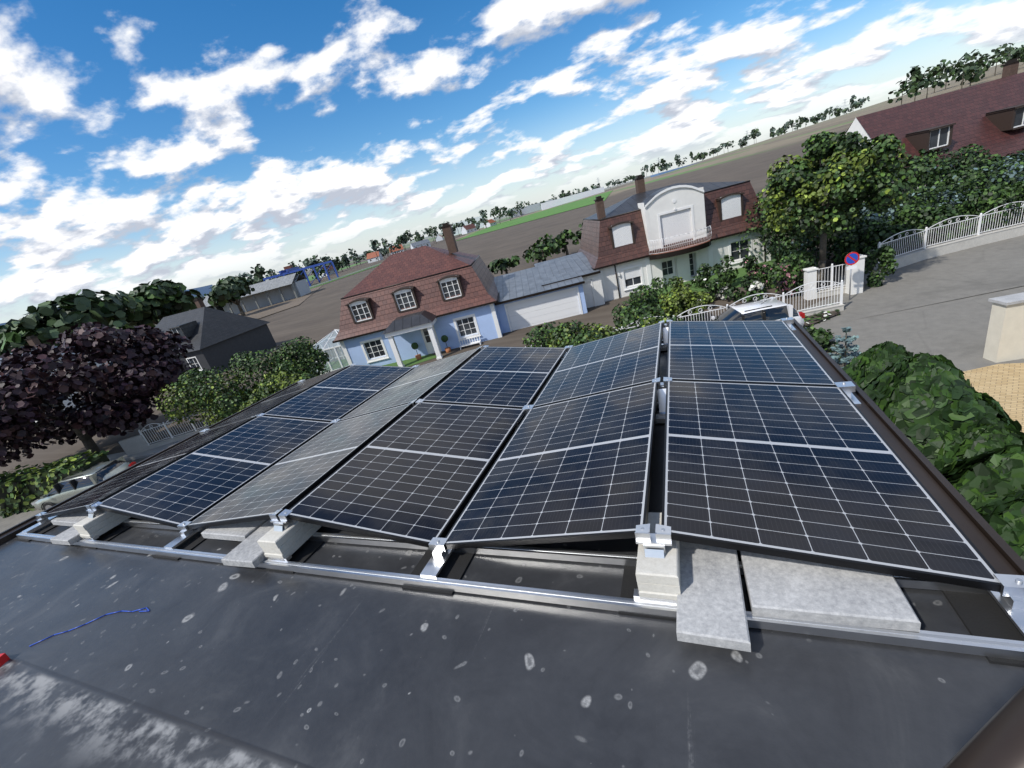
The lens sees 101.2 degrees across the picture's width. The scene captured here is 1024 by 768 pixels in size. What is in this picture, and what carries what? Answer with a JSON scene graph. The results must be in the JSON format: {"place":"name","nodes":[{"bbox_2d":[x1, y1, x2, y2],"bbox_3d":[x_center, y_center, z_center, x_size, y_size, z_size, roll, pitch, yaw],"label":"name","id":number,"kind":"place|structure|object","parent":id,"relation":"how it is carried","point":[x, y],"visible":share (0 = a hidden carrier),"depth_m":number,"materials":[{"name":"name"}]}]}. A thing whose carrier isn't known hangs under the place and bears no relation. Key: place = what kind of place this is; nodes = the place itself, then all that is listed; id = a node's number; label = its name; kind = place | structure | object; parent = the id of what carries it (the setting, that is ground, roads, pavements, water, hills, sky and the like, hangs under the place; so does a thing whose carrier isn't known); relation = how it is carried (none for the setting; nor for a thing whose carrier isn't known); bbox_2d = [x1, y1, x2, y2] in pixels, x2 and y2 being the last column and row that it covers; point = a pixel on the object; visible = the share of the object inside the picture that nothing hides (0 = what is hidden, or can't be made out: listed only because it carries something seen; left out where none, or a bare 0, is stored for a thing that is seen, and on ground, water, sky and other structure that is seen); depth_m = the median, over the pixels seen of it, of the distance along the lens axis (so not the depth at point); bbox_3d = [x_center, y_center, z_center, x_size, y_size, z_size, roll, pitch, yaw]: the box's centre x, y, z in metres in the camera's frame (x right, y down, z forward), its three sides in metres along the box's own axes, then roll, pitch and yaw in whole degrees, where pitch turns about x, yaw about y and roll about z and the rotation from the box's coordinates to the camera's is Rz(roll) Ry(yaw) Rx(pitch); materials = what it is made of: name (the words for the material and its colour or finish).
{"place":"outdoors","nodes":[
{"label":"outdoors","id":0,"kind":"place"},
{"bbox_2d":[238,190,612,318],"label":"field","id":1,"kind":"structure","parent":0,"point":[267,310],"depth_m":213.47,"materials":[{"name":"plant"}]},
{"bbox_2d":[0,59,1023,473],"bbox_3d":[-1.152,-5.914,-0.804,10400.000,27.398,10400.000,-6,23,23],"label":"terrain","id":2,"kind":"structure","parent":0,"point":[314,317],"depth_m":100.89,"materials":[{"name":"green plant"}]},
{"bbox_2d":[0,450,109,517],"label":"privet hedge","id":3,"kind":"object","parent":2,"relation":"on","point":[21,491],"visible":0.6,"depth_m":21.27,"materials":[{"name":"green plant"}]},
{"bbox_2d":[0,289,143,352],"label":"oak tree","id":4,"kind":"object","parent":2,"relation":"on","point":[45,321],"visible":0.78,"depth_m":61.52,"materials":[{"name":"green plant"}]},
{"bbox_2d":[0,321,198,466],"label":"copper maple tree","id":5,"kind":"object","parent":2,"relation":"on","point":[135,375],"visible":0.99,"depth_m":24.23,"materials":[{"name":"purple plant"}]},
{"bbox_2d":[118,435,148,455],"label":"fence panel","id":6,"kind":"structure","parent":2,"relation":"on","point":[134,445],"depth_m":25.49,"materials":[{"name":"stone"}]},
{"bbox_2d":[113,278,203,329],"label":"oak tree","id":7,"kind":"object","parent":2,"relation":"on","point":[164,298],"visible":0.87,"depth_m":78.05,"materials":[{"name":"green plant"}]},
{"bbox_2d":[138,411,216,448],"bbox_3d":[-20.382,2.839,25.959,4.312,1.900,0.290,-18,21,-8],"label":"garden fence","id":8,"kind":"object","parent":2,"relation":"on","point":[176,438],"visible":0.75,"depth_m":25.86,"materials":[{"name":"metal"}]},
{"bbox_2d":[155,365,250,423],"bbox_3d":[-18.504,0.995,25.663,5.011,4.176,4.790,-25,24,-25],"label":"hazel shrub","id":9,"kind":"object","parent":2,"relation":"on","point":[184,388],"visible":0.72,"depth_m":24.66,"materials":[{"name":"green plant"}]},
{"bbox_2d":[156,297,276,374],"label":"house","id":10,"kind":"structure","parent":2,"relation":"on","point":[218,338],"depth_m":45.58,"materials":[{"name":"grey tile"}]},
{"bbox_2d":[207,276,254,315],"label":"oak tree","id":11,"kind":"object","parent":2,"relation":"on","point":[230,290],"visible":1,"depth_m":104.34,"materials":[{"name":"green plant"}]},
{"bbox_2d":[190,350,278,425],"bbox_3d":[-16.134,0.457,25.358,4.769,4.235,5.547,-6,23,23],"label":"hazel shrub","id":12,"kind":"object","parent":2,"relation":"on","point":[249,360],"visible":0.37,"depth_m":24.50,"materials":[{"name":"green plant"}]},
{"bbox_2d":[212,369,295,416],"bbox_3d":[-14.091,1.212,23.597,4.267,3.288,3.952,-6,23,23],"label":"hazel shrub","id":13,"kind":"object","parent":2,"relation":"on","point":[230,403],"visible":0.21,"depth_m":22.75,"materials":[{"name":"green plant"}]},
{"bbox_2d":[203,273,305,312],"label":"open barn","id":14,"kind":"structure","parent":2,"relation":"on","point":[265,286],"depth_m":121.64,"materials":[{"name":"grey"}]},
{"bbox_2d":[223,274,310,313],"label":"farm shed","id":15,"kind":"structure","parent":2,"relation":"on","point":[302,287],"depth_m":123.28,"materials":[{"name":"grey"}]},
{"bbox_2d":[233,340,317,399],"bbox_3d":[-14.312,-0.195,25.903,4.702,4.154,4.934,-6,23,23],"label":"hazel shrub","id":16,"kind":"object","parent":2,"relation":"on","point":[293,350],"visible":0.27,"depth_m":25.79,"materials":[{"name":"green plant"}]},
{"bbox_2d":[268,360,314,393],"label":"hazel shrub","id":17,"kind":"object","parent":2,"relation":"on","point":[299,375],"visible":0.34,"depth_m":23.45,"materials":[{"name":"green plant"}]},
{"bbox_2d":[270,336,330,375],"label":"hazel shrub","id":18,"kind":"object","parent":2,"relation":"on","point":[321,358],"visible":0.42,"depth_m":26.39,"materials":[{"name":"green plant"}]},
{"bbox_2d":[263,260,338,285],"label":"steel frame structure","id":19,"kind":"object","parent":2,"relation":"on","point":[289,269],"visible":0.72,"depth_m":178.01,"materials":[{"name":"blue metal"}]},
{"bbox_2d":[235,201,526,281],"bbox_3d":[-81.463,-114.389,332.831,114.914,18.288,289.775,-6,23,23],"label":"village tree","id":20,"kind":"object","parent":2,"relation":"on","point":[404,238],"visible":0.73,"depth_m":303.29,"materials":[{"name":"green plant"}]},
{"bbox_2d":[310,222,587,374],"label":"house","id":21,"kind":"structure","parent":2,"relation":"on","point":[416,303],"depth_m":29.87,"materials":[{"name":"red roof tile"},{"name":"blue painted plaster"},{"name":"grey metal"}]},
{"bbox_2d":[212,237,808,418],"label":"garden lawns","id":22,"kind":"structure","parent":2,"relation":"on","point":[414,361],"depth_m":30.06,"materials":[{"name":"green plant"}]},
{"bbox_2d":[711,255,738,286],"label":"garden shrub","id":23,"kind":"object","parent":22,"relation":"on","point":[717,268],"visible":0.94,"depth_m":26.81,"materials":[{"name":"green plant"}]},
{"bbox_2d":[0,318,1023,767],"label":"flat roof","id":24,"kind":"structure","parent":2,"relation":"on","point":[206,664],"depth_m":1.82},
{"bbox_2d":[14,317,1023,667],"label":"mounting rails","id":25,"kind":"object","parent":24,"relation":"on","point":[992,621],"visible":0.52,"depth_m":2.06,"materials":[{"name":"metal"}]},
{"bbox_2d":[50,526,80,544],"bbox_3d":[-3.799,1.187,4.108,0.326,0.050,1.008,-6,21,23],"label":"ballast slab","id":26,"kind":"object","parent":25,"relation":"on","point":[70,536],"depth_m":3.69,"materials":[{"name":"grey concrete"}]},
{"bbox_2d":[51,509,88,525],"bbox_3d":[-4.206,1.241,4.242,0.500,0.050,0.500,-6,21,23],"label":"ballast slab","id":27,"kind":"object","parent":25,"relation":"on","point":[70,519],"depth_m":4.07,"materials":[{"name":"grey concrete"}]},
{"bbox_2d":[42,416,255,517],"bbox_3d":[-3.929,0.870,4.700,1.127,0.195,1.722,-6,21,23],"label":"solar panel","id":28,"kind":"object","parent":25,"relation":"on","point":[112,487],"visible":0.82,"depth_m":4.46,"materials":[{"name":"black glass"}]},
{"bbox_2d":[96,416,331,527],"bbox_3d":[-2.842,0.764,4.235,1.127,0.195,1.722,-6,21,23],"label":"solar panel","id":29,"kind":"object","parent":25,"relation":"on","point":[192,486],"visible":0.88,"depth_m":4.02,"materials":[{"name":"blue glass"}]},
{"bbox_2d":[201,519,268,540],"bbox_3d":[-2.050,1.033,3.318,0.500,0.050,0.500,-6,21,23],"label":"ballast slab","id":30,"kind":"object","parent":25,"relation":"on","point":[243,531],"depth_m":3.12,"materials":[{"name":"grey concrete"}]},
{"bbox_2d":[221,474,330,567],"bbox_3d":[-1.643,0.979,3.184,0.326,0.050,1.008,-6,21,23],"label":"ballast slab","id":31,"kind":"object","parent":25,"relation":"on","point":[247,552],"depth_m":2.81,"materials":[{"name":"grey concrete"}]},
{"bbox_2d":[209,365,349,429],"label":"solar panel","id":32,"kind":"object","parent":25,"relation":"on","point":[279,398],"visible":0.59,"depth_m":6.03,"materials":[{"name":"black glass"}]},
{"bbox_2d":[264,524,320,560],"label":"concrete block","id":33,"kind":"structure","parent":25,"relation":"on","point":[303,539],"depth_m":2.78,"materials":[{"name":"grey concrete"}]},
{"bbox_2d":[261,523,313,553],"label":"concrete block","id":34,"kind":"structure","parent":33,"relation":"on","point":[293,539],"depth_m":2.74,"materials":[{"name":"grey concrete"}]},
{"bbox_2d":[257,520,305,548],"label":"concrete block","id":35,"kind":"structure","parent":34,"relation":"on","point":[271,538],"depth_m":2.72,"materials":[{"name":"grey concrete"}]},
{"bbox_2d":[187,402,414,528],"bbox_3d":[-1.774,0.661,3.777,1.127,0.195,1.722,-6,21,23],"label":"solar panel","id":36,"kind":"object","parent":25,"relation":"on","point":[290,480],"visible":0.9,"depth_m":3.51,"materials":[{"name":"grey glass"}]},
{"bbox_2d":[262,365,412,421],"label":"solar panel","id":37,"kind":"object","parent":25,"relation":"on","point":[343,393],"visible":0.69,"depth_m":5.57,"materials":[{"name":"blue glass"}]},
{"bbox_2d":[286,402,524,547],"bbox_3d":[-0.686,0.556,3.311,1.127,0.195,1.722,-6,21,23],"label":"solar panel","id":38,"kind":"object","parent":25,"relation":"on","point":[414,474],"visible":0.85,"depth_m":3.04,"materials":[{"name":"black glass"}]},
{"bbox_2d":[340,348,479,420],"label":"solar panel","id":39,"kind":"object","parent":25,"relation":"on","point":[420,382],"visible":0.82,"depth_m":5.09,"materials":[{"name":"grey glass"}]},
{"bbox_2d":[423,346,566,407],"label":"solar panel","id":40,"kind":"object","parent":25,"relation":"on","point":[513,377],"visible":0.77,"depth_m":4.62,"materials":[{"name":"blue glass"}]},
{"bbox_2d":[445,382,657,548],"bbox_3d":[0.382,0.453,2.854,1.127,0.195,1.722,-6,21,23],"label":"solar panel","id":41,"kind":"object","parent":25,"relation":"on","point":[576,469],"visible":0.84,"depth_m":2.54,"materials":[{"name":"black glass"}]},
{"bbox_2d":[533,323,662,406],"bbox_3d":[0.955,-0.235,4.348,1.127,0.195,1.722,-6,21,23],"label":"solar panel","id":42,"kind":"object","parent":25,"relation":"on","point":[621,360],"visible":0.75,"depth_m":4.14,"materials":[{"name":"blue glass"}]},
{"bbox_2d":[639,591,677,603],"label":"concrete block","id":43,"kind":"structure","parent":25,"relation":"on","point":[665,596],"depth_m":1.79,"materials":[{"name":"grey concrete"}]},
{"bbox_2d":[637,541,680,594],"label":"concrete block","id":44,"kind":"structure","parent":43,"relation":"on","point":[662,588],"depth_m":1.78,"materials":[{"name":"grey concrete"}]},
{"bbox_2d":[636,512,678,585],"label":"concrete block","id":45,"kind":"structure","parent":44,"relation":"on","point":[664,570],"depth_m":1.79,"materials":[{"name":"grey concrete"}]},
{"bbox_2d":[676,541,750,651],"bbox_3d":[0.922,0.764,1.995,0.267,0.050,1.004,-6,21,23],"label":"ballast slab","id":46,"kind":"object","parent":25,"relation":"on","point":[711,610],"depth_m":1.70,"materials":[{"name":"grey concrete"}]},
{"bbox_2d":[667,320,835,385],"bbox_3d":[2.042,-0.340,3.882,1.127,0.195,1.722,-6,21,23],"label":"solar panel","id":47,"kind":"object","parent":25,"relation":"on","point":[767,351],"visible":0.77,"depth_m":3.65,"materials":[{"name":"blue glass"}]},
{"bbox_2d":[740,551,920,631],"bbox_3d":[1.254,0.764,1.763,0.517,0.050,0.507,-6,21,23],"label":"ballast slab","id":48,"kind":"object","parent":25,"relation":"on","point":[784,588],"depth_m":1.62,"materials":[{"name":"grey concrete"}]},
{"bbox_2d":[661,380,1001,591],"bbox_3d":[1.469,0.348,2.388,1.127,0.195,1.722,-6,21,23],"label":"solar panel","id":49,"kind":"object","parent":25,"relation":"on","point":[819,474],"visible":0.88,"depth_m":2.02,"materials":[{"name":"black glass"}]},
{"bbox_2d":[943,685,1023,767],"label":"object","id":50,"kind":"object","parent":24,"relation":"on","point":[996,740],"visible":1,"depth_m":0.33,"materials":[{"name":"metal"}]},
{"bbox_2d":[488,222,582,273],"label":"trees","id":51,"kind":"object","parent":2,"relation":"on","point":[555,245],"visible":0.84,"depth_m":53.49,"materials":[{"name":"green plant"}]},
{"bbox_2d":[522,322,607,347],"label":"hazel shrub","id":52,"kind":"object","parent":2,"relation":"on","point":[543,333],"visible":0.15,"depth_m":18.57,"materials":[{"name":"green plant"}]},
{"bbox_2d":[452,161,702,235],"bbox_3d":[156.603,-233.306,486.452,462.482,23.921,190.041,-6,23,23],"label":"distant building","id":53,"kind":"structure","parent":2,"relation":"on","point":[551,203],"depth_m":481.52,"materials":[{"name":"white"}]},
{"bbox_2d":[547,320,612,347],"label":"hazel shrub","id":54,"kind":"object","parent":2,"relation":"on","point":[568,335],"visible":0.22,"depth_m":17.23,"materials":[{"name":"green plant"}]},
{"bbox_2d":[582,302,666,343],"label":"hazel shrub","id":55,"kind":"object","parent":2,"relation":"on","point":[646,314],"visible":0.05,"depth_m":17.20,"materials":[{"name":"green plant"}]},
{"bbox_2d":[611,285,673,332],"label":"hazel shrub","id":56,"kind":"object","parent":2,"relation":"on","point":[637,298],"visible":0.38,"depth_m":21.25,"materials":[{"name":"green plant"}]},
{"bbox_2d":[534,174,770,307],"bbox_3d":[10.028,-12.072,33.645,16.953,8.300,11.269,-13,21,5],"label":"white villa","id":57,"kind":"object","parent":2,"relation":"on","point":[642,236],"visible":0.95,"depth_m":30.26,"materials":[{"name":"brown roof tile"},{"name":"white painted plaster"},{"name":"metal"}]},
{"bbox_2d":[494,95,869,219],"bbox_3d":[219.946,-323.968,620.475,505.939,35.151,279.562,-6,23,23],"label":"tree","id":58,"kind":"object","parent":2,"relation":"on","point":[755,133],"visible":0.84,"depth_m":587.16,"materials":[{"name":"green plant"}]},
{"bbox_2d":[657,286,707,320],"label":"hazel shrub","id":59,"kind":"object","parent":2,"relation":"on","point":[675,303],"visible":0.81,"depth_m":21.20,"materials":[{"name":"green plant"}]},
{"bbox_2d":[531,280,844,345],"bbox_3d":[4.428,-1.910,21.204,22.190,1.950,0.290,-11,22,10],"label":"fence","id":60,"kind":"object","parent":2,"relation":"on","point":[830,307],"visible":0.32,"depth_m":19.44,"materials":[{"name":"metal"}]},
{"bbox_2d":[703,278,730,300],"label":"garden shrub","id":61,"kind":"object","parent":2,"relation":"on","point":[714,290],"visible":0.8,"depth_m":25.00,"materials":[{"name":"green plant"}]},
{"bbox_2d":[723,272,763,301],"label":"garden shrub","id":62,"kind":"object","parent":2,"relation":"on","point":[745,283],"visible":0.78,"depth_m":24.06,"materials":[{"name":"green plant"}]},
{"bbox_2d":[736,185,803,263],"bbox_3d":[17.673,-10.758,28.560,3.953,5.582,5.352,-17,21,-4],"label":"neighbour shrub","id":63,"kind":"object","parent":2,"relation":"on","point":[764,232],"visible":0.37,"depth_m":28.62,"materials":[{"name":"green plant"}]},
{"bbox_2d":[768,266,803,298],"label":"garden shrub","id":64,"kind":"object","parent":2,"relation":"on","point":[786,278],"visible":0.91,"depth_m":22.12,"materials":[{"name":"green plant"}]},
{"bbox_2d":[775,251,816,295],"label":"garden shrub","id":65,"kind":"object","parent":2,"relation":"on","point":[809,261],"visible":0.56,"depth_m":21.99,"materials":[{"name":"green plant"}]},
{"bbox_2d":[779,204,839,267],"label":"neighbour shrub","id":66,"kind":"object","parent":2,"relation":"on","point":[808,243],"visible":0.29,"depth_m":25.96,"materials":[{"name":"green plant"}]},
{"bbox_2d":[802,254,866,299],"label":"gate pillars","id":67,"kind":"structure","parent":2,"relation":"on","point":[857,277],"depth_m":20.77,"materials":[{"name":"white paint"}]},
{"bbox_2d":[828,327,860,367],"bbox_3d":[10.461,-0.644,13.110,2.043,2.404,1.905,-24,23,-22],"label":"blue spruce","id":68,"kind":"object","parent":2,"relation":"on","point":[844,358],"visible":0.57,"depth_m":12.89,"materials":[{"name":"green plant"}]},
{"bbox_2d":[758,131,932,290],"bbox_3d":[16.032,-8.406,21.007,6.426,7.879,6.612,-6,23,23],"label":"tree","id":69,"kind":"object","parent":2,"relation":"on","point":[848,173],"visible":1,"depth_m":19.22,"materials":[{"name":"green plant"}]},
{"bbox_2d":[831,230,882,266],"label":"neighbour shrub","id":70,"kind":"object","parent":2,"relation":"on","point":[842,247],"visible":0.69,"depth_m":23.52,"materials":[{"name":"green plant"}]},
{"bbox_2d":[826,203,893,261],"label":"neighbour shrub","id":71,"kind":"object","parent":2,"relation":"on","point":[870,217],"visible":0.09,"depth_m":24.72,"materials":[{"name":"green plant"}]},
{"bbox_2d":[847,219,899,246],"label":"neighbour shrub","id":72,"kind":"object","parent":2,"relation":"on","point":[874,230],"visible":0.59,"depth_m":22.98,"materials":[{"name":"green plant"}]},
{"bbox_2d":[842,341,913,387],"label":"hedge","id":73,"kind":"object","parent":2,"relation":"on","point":[863,369],"visible":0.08,"depth_m":5.20,"materials":[{"name":"green plant"}]},
{"bbox_2d":[872,220,916,254],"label":"neighbour shrub","id":74,"kind":"object","parent":2,"relation":"on","point":[900,228],"visible":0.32,"depth_m":22.79,"materials":[{"name":"green plant"}]},
{"bbox_2d":[874,228,927,273],"bbox_3d":[20.775,-7.023,22.413,3.037,2.180,0.340,-17,21,-6],"label":"fence","id":75,"kind":"object","parent":2,"relation":"on","point":[911,257],"visible":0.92,"depth_m":22.43,"materials":[{"name":"metal"}]},
{"bbox_2d":[892,203,937,252],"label":"neighbour shrub","id":76,"kind":"object","parent":2,"relation":"on","point":[918,213],"visible":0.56,"depth_m":23.11,"materials":[{"name":"green plant"}]},
{"bbox_2d":[892,203,955,249],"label":"neighbour shrub","id":77,"kind":"object","parent":2,"relation":"on","point":[941,212],"visible":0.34,"depth_m":22.76,"materials":[{"name":"green plant"}]},
{"bbox_2d":[861,352,993,464],"bbox_3d":[4.980,2.230,5.279,3.384,5.709,3.442,-22,22,-18],"label":"hedge","id":78,"kind":"object","parent":2,"relation":"on","point":[915,398],"visible":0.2,"depth_m":4.17,"materials":[{"name":"green plant"}]},
{"bbox_2d":[899,148,964,208],"bbox_3d":[26.781,-12.809,28.353,4.648,5.125,4.999,-6,23,23],"label":"neighbour shrub","id":79,"kind":"object","parent":2,"relation":"on","point":[928,159],"visible":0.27,"depth_m":26.56,"materials":[{"name":"green plant"}]},
{"bbox_2d":[844,58,1023,201],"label":"house","id":80,"kind":"structure","parent":2,"relation":"on","point":[989,115],"depth_m":30.57,"materials":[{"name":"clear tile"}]},
{"bbox_2d":[902,177,970,208],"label":"neighbour shrub","id":81,"kind":"object","parent":2,"relation":"on","point":[948,196],"visible":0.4,"depth_m":24.24,"materials":[{"name":"green plant"}]},
{"bbox_2d":[926,204,969,244],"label":"neighbour shrub","id":82,"kind":"object","parent":2,"relation":"on","point":[953,227],"visible":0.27,"depth_m":23.12,"materials":[{"name":"green plant"}]},
{"bbox_2d":[908,159,990,204],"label":"neighbour shrub","id":83,"kind":"object","parent":2,"relation":"on","point":[972,179],"visible":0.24,"depth_m":25.02,"materials":[{"name":"green plant"}]},
{"bbox_2d":[921,214,982,258],"bbox_3d":[23.476,-7.794,22.454,2.886,2.180,0.340,-13,21,4],"label":"fence","id":84,"kind":"object","parent":2,"relation":"on","point":[954,245],"visible":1,"depth_m":22.44,"materials":[{"name":"metal"}]},
{"bbox_2d":[887,43,1023,104],"bbox_3d":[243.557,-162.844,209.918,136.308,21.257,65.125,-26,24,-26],"label":"hilltop tree","id":85,"kind":"object","parent":2,"relation":"on","point":[918,79],"visible":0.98,"depth_m":200.38,"materials":[{"name":"green plant"}]},
{"bbox_2d":[931,143,1001,191],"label":"neighbour shrub","id":86,"kind":"object","parent":2,"relation":"on","point":[969,157],"visible":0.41,"depth_m":26.61,"materials":[{"name":"green plant"}]},
{"bbox_2d":[934,422,1023,468],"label":"hedge","id":87,"kind":"object","parent":2,"relation":"on","point":[980,438],"visible":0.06,"depth_m":3.82,"materials":[{"name":"green plant"}]},
{"bbox_2d":[937,444,1023,508],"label":"hedge","id":88,"kind":"object","parent":2,"relation":"on","point":[975,480],"visible":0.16,"depth_m":3.15,"materials":[{"name":"green plant"}]},
{"bbox_2d":[944,386,1021,452],"bbox_3d":[5.053,2.474,5.032,3.433,5.363,3.378,2,27,36],"label":"hedge","id":89,"kind":"object","parent":2,"relation":"on","point":[997,413],"visible":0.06,"depth_m":4.03,"materials":[{"name":"green plant"}]},
{"bbox_2d":[955,184,1021,233],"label":"neighbour shrub","id":90,"kind":"object","parent":2,"relation":"on","point":[978,196],"visible":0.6,"depth_m":22.50,"materials":[{"name":"green plant"}]},
{"bbox_2d":[961,153,1023,201],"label":"neighbour shrub","id":91,"kind":"object","parent":2,"relation":"on","point":[1010,177],"visible":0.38,"depth_m":24.31,"materials":[{"name":"green plant"}]},
{"bbox_2d":[973,201,1023,245],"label":"fence","id":92,"kind":"object","parent":2,"relation":"on","point":[1003,233],"visible":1,"depth_m":22.21,"materials":[{"name":"metal"}]},
{"bbox_2d":[974,484,1023,560],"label":"hedge","id":93,"kind":"object","parent":2,"relation":"on","point":[1003,518],"visible":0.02,"depth_m":2.75,"materials":[{"name":"green plant"}]},
{"bbox_2d":[983,292,1023,362],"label":"pillar","id":94,"kind":"structure","parent":2,"relation":"on","point":[1005,338],"depth_m":12.61,"materials":[{"name":"beige concrete"}]},
{"bbox_2d":[991,181,1023,227],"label":"neighbour shrub","id":95,"kind":"object","parent":2,"relation":"on","point":[1019,186],"visible":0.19,"depth_m":22.59,"materials":[{"name":"green plant"}]},
{"bbox_2d":[0,235,1023,532],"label":"street and pavements","id":96,"kind":"structure","parent":0,"point":[938,305],"depth_m":17.60,"materials":[{"name":"grey asphalt"}]},
{"bbox_2d":[31,456,136,509],"bbox_3d":[-21.298,4.960,20.955,4.324,1.581,2.140,-14,21,3],"label":"silver hatchback car","id":97,"kind":"object","parent":96,"relation":"on","point":[69,486],"visible":0.44,"depth_m":20.17,"materials":[{"name":"silver paint"},{"name":"glass"},{"name":"rubber"}]},
{"bbox_2d":[711,297,804,325],"bbox_3d":[10.443,-2.764,18.865,4.224,1.631,2.120,-11,22,10],"label":"white hatchback car","id":98,"kind":"object","parent":96,"relation":"on","point":[771,308],"visible":0.25,"depth_m":18.02,"materials":[{"name":"white paint"}]},
{"bbox_2d":[864,245,898,286],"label":"bush","id":99,"kind":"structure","parent":96,"relation":"on","point":[885,256],"depth_m":20.72,"materials":[{"name":"green plant"}]},
{"bbox_2d":[0,0,1023,322],"label":"sky","id":100,"kind":"structure","parent":0,"point":[192,143],"materials":[{"name":"blue"}]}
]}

